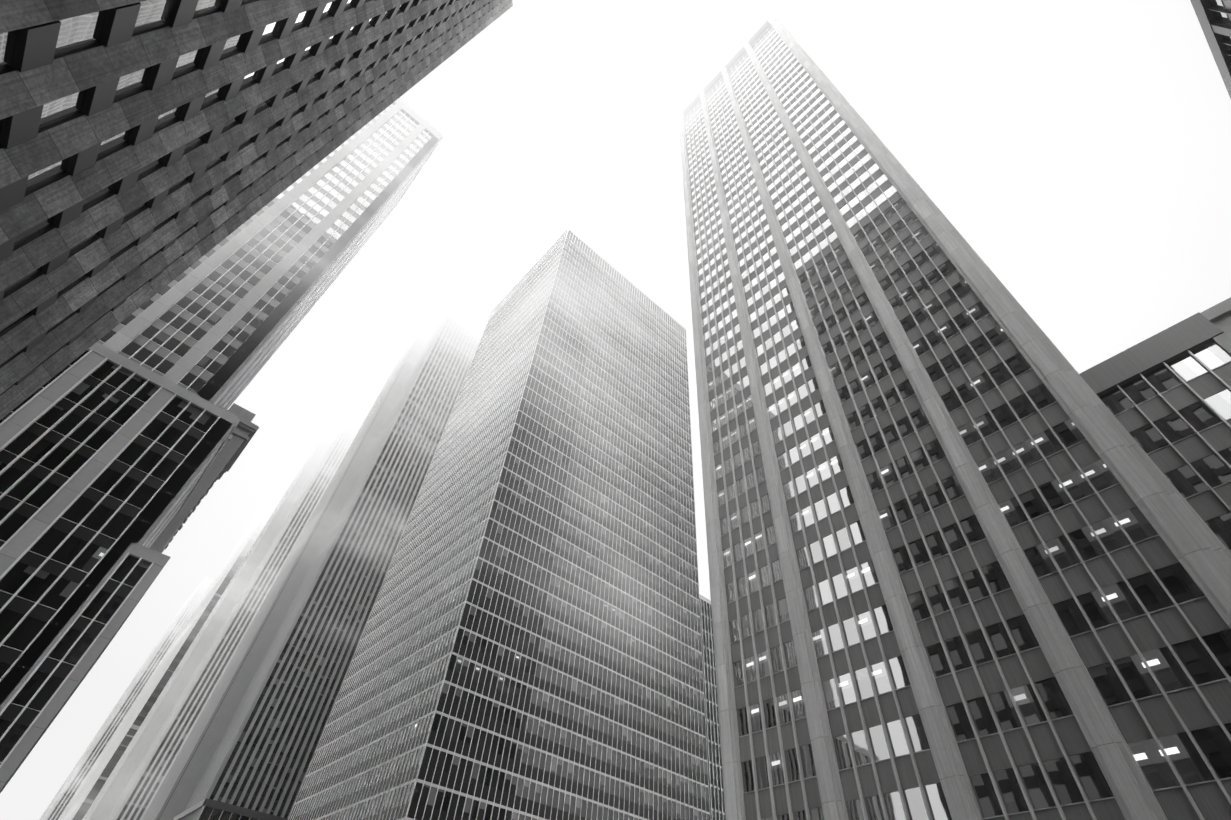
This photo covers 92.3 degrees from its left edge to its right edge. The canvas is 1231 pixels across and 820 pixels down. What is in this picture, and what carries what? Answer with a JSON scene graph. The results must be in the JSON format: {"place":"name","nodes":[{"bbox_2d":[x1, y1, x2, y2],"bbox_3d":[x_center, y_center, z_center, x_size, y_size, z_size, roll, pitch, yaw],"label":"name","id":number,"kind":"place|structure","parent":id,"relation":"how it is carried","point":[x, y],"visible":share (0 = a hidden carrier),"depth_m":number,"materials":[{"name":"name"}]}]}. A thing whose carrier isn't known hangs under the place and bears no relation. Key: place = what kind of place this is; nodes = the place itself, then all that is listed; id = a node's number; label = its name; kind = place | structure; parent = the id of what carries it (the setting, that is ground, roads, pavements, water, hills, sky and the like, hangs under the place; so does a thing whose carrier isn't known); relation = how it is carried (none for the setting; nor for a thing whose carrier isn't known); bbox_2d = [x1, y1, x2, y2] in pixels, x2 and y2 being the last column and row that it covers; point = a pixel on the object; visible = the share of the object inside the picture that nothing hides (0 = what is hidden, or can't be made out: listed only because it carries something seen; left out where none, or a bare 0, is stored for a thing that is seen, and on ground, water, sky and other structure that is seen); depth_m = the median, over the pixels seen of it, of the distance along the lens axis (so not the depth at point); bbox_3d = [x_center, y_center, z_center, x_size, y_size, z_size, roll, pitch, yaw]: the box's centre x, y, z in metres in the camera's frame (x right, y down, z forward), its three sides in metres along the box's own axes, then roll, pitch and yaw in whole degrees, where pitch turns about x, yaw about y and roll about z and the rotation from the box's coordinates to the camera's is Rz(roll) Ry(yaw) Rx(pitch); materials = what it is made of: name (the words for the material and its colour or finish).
{"place":"outdoors","nodes":[
{"label":"outdoors","id":0,"kind":"place"},
{"bbox_2d":[0,0,1230,819],"label":"sky","id":1,"kind":"structure","parent":0,"point":[1081,149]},
{"label":"ground","id":2,"kind":"structure","parent":0,"visible":0},
{"bbox_2d":[39,576,213,819],"bbox_3d":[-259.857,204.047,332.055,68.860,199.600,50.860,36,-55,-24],"label":"tower","id":3,"kind":"structure","parent":2,"relation":"on","point":[64,795],"depth_m":324.49,"materials":[{"name":"grey glass"}]},
{"bbox_2d":[58,469,296,819],"bbox_3d":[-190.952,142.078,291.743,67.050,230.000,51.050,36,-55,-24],"label":"tower","id":4,"kind":"structure","parent":2,"relation":"on","point":[90,787],"depth_m":270.49,"materials":[{"name":"grey glass"}]},
{"bbox_2d":[150,403,258,552],"bbox_3d":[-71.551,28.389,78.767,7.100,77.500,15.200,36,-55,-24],"label":"building","id":5,"kind":"structure","parent":2,"relation":"on","point":[237,441],"depth_m":95.87,"materials":[{"name":"stone"}]},
{"bbox_2d":[0,98,442,792],"bbox_3d":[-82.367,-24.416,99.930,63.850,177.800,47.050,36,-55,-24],"label":"tower","id":6,"kind":"structure","parent":2,"relation":"on","point":[114,440],"depth_m":66.93,"materials":[{"name":"grey glass"}]},
{"bbox_2d":[82,403,369,819],"bbox_3d":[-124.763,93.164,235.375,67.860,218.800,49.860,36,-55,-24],"label":"tower","id":7,"kind":"structure","parent":2,"relation":"on","point":[134,781],"depth_m":204.87,"materials":[{"name":"grey glass"}]},
{"bbox_2d":[173,799,287,819],"bbox_3d":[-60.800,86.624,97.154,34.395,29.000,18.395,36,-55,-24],"label":"building","id":8,"kind":"structure","parent":2,"relation":"on","point":[207,809],"depth_m":97.30,"materials":[{"name":"black"}]},
{"bbox_2d":[0,0,512,419],"bbox_3d":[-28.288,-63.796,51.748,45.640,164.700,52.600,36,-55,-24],"label":"skyscraper","id":9,"kind":"structure","parent":2,"relation":"on","point":[149,149],"depth_m":29.61,"materials":[{"name":"grey stone"}]},
{"bbox_2d":[142,313,481,819],"bbox_3d":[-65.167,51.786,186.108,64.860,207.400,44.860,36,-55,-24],"label":"tower","id":10,"kind":"structure","parent":2,"relation":"on","point":[253,739],"depth_m":148.55,"materials":[{"name":"grey glass"}]},
{"bbox_2d":[288,229,724,819],"bbox_3d":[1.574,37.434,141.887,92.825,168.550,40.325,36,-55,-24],"label":"tower","id":11,"kind":"structure","parent":2,"relation":"on","point":[536,641],"depth_m":101.57,"materials":[{"name":"grey glass"}]},
{"bbox_2d":[679,15,1230,819],"bbox_3d":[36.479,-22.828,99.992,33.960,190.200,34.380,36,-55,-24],"label":"tower","id":12,"kind":"structure","parent":2,"relation":"on","point":[969,553],"depth_m":44.29,"materials":[{"name":"grey glass"}]},
{"bbox_2d":[1080,312,1230,552],"bbox_3d":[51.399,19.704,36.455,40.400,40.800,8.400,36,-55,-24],"label":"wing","id":13,"kind":"structure","parent":2,"relation":"on","point":[1164,396],"depth_m":39.25,"materials":[{"name":"grey glass"}]},
{"bbox_2d":[1201,297,1230,337],"bbox_3d":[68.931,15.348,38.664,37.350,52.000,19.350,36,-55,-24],"label":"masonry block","id":14,"kind":"structure","parent":13,"relation":"part of","point":[1218,315],"depth_m":52.16,"materials":[{"name":"grey concrete"}]},
{"bbox_2d":[1190,0,1230,98],"bbox_3d":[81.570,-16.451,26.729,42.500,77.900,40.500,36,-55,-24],"label":"building","id":15,"kind":"structure","parent":2,"relation":"on","point":[1214,18],"depth_m":59.26,"materials":[{"name":"grey glass"}]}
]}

